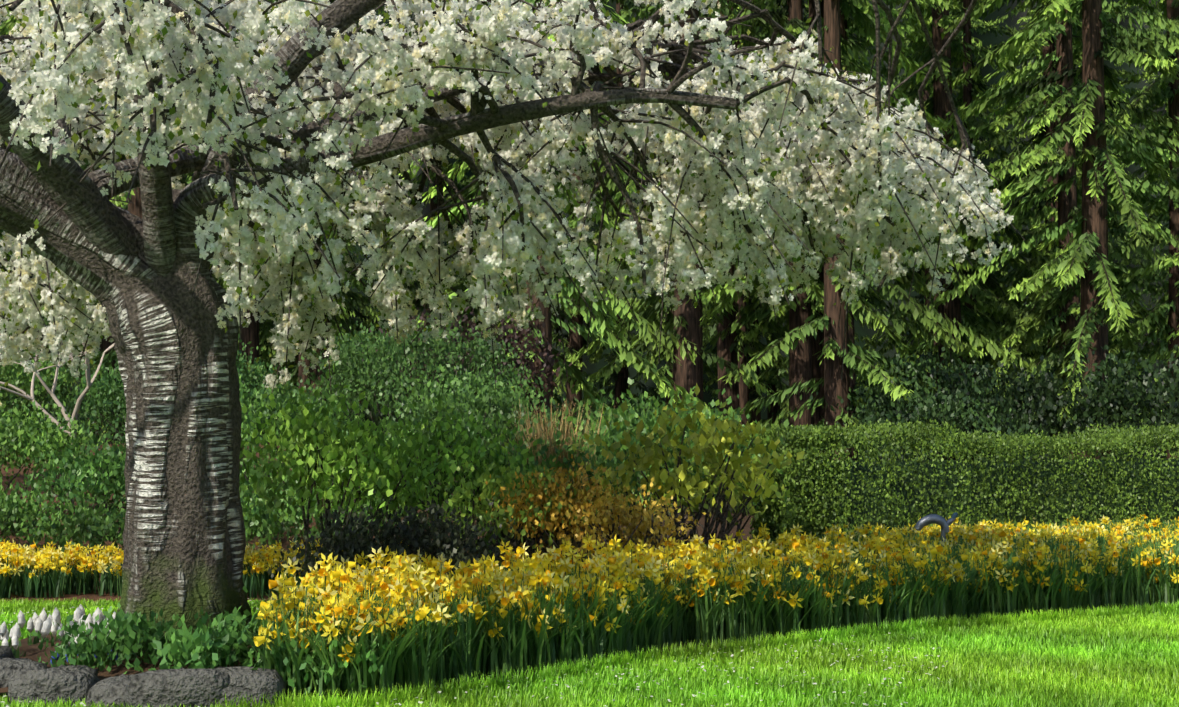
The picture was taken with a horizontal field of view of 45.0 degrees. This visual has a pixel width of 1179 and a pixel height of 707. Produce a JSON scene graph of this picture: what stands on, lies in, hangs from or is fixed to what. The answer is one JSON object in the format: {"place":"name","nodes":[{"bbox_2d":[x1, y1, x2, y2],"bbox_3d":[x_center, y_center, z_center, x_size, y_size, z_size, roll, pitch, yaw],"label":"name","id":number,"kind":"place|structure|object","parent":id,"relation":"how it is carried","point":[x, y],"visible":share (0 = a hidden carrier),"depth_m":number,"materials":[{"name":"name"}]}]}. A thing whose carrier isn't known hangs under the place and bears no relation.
{"place":"outdoors","nodes":[
{"label":"outdoors","id":0,"kind":"place"},
{"bbox_2d":[0,288,803,693],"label":"shrub","id":1,"kind":"object","parent":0,"point":[462,396],"depth_m":13.87,"materials":[{"name":"green plant"}]},
{"bbox_2d":[0,0,1168,460],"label":"background forest","id":2,"kind":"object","parent":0,"point":[986,40],"depth_m":96.38,"materials":[{"name":"green plant"}]},
{"bbox_2d":[0,0,1178,512],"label":"conifer","id":3,"kind":"object","parent":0,"point":[1026,186],"depth_m":37.62,"materials":[{"name":"green plant"}]},
{"bbox_2d":[0,518,1178,706],"bbox_3d":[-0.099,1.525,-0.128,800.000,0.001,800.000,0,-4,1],"label":"lawn","id":4,"kind":"structure","parent":0,"point":[486,534],"depth_m":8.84,"materials":[{"name":"green plant"}]},
{"bbox_2d":[0,439,516,602],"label":"bed mulch","id":5,"kind":"object","parent":4,"relation":"on","point":[92,595],"depth_m":17.69,"materials":[{"name":"brown soil"}]},
{"bbox_2d":[0,0,1024,706],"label":"cherry tree","id":6,"kind":"object","parent":4,"relation":"on","point":[92,58],"depth_m":9.26,"materials":[{"name":"white plant"}]},
{"bbox_2d":[611,473,752,511],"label":"forest floor","id":7,"kind":"structure","parent":0,"point":[730,507],"depth_m":32.39,"materials":[{"name":"brown soil"}]},
{"bbox_2d":[0,331,1178,460],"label":"understorey shrubs","id":8,"kind":"object","parent":7,"relation":"on","point":[969,400],"visible":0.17,"depth_m":30.56,"materials":[{"name":"green plant"}]},
{"bbox_2d":[292,512,1149,706],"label":"bed soil","id":9,"kind":"structure","parent":0,"point":[746,530],"depth_m":23.20,"materials":[{"name":"brown soil"}]},
{"bbox_2d":[0,646,286,706],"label":"edging rocks","id":10,"kind":"object","parent":9,"relation":"on","point":[22,678],"visible":0.9,"depth_m":8.11,"materials":[{"name":"grey stone"}]},
{"bbox_2d":[0,597,307,663],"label":"white hyacinths","id":11,"kind":"object","parent":9,"relation":"on","point":[42,624],"visible":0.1,"depth_m":9.66,"materials":[{"name":"white plant"}]},
{"bbox_2d":[0,633,377,696],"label":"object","id":12,"kind":"structure","parent":9,"relation":"on","point":[33,652],"depth_m":8.91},
{"bbox_2d":[0,298,616,558],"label":"branches","id":13,"kind":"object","parent":9,"relation":"on","point":[90,381],"depth_m":15.32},
{"bbox_2d":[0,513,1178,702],"bbox_3d":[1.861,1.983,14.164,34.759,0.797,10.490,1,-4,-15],"label":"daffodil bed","id":14,"kind":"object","parent":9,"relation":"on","point":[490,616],"visible":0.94,"depth_m":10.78,"materials":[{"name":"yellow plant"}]},
{"bbox_2d":[915,514,955,545],"bbox_3d":[3.630,2.073,14.930,0.431,0.772,0.104,0,-4,1],"label":"garden faucet","id":15,"kind":"object","parent":9,"relation":"on","point":[941,521],"visible":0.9,"depth_m":14.91,"materials":[{"name":"grey metal"}]},
{"bbox_2d":[951,512,957,518],"bbox_3d":[3.834,1.708,14.951,0.075,0.078,0.060,0,-4,1],"label":"blue standpipe cap","id":16,"kind":"object","parent":15,"relation":"attached to","point":[954,515],"visible":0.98,"depth_m":14.93,"materials":[{"name":"blue plastic"}]},
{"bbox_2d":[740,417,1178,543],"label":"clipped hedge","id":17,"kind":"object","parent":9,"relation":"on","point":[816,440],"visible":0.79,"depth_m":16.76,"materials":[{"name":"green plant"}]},
{"bbox_2d":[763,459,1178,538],"bbox_3d":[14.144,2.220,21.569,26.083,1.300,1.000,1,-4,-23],"label":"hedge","id":18,"kind":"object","parent":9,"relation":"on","point":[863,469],"visible":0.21,"depth_m":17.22,"materials":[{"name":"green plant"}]}
]}

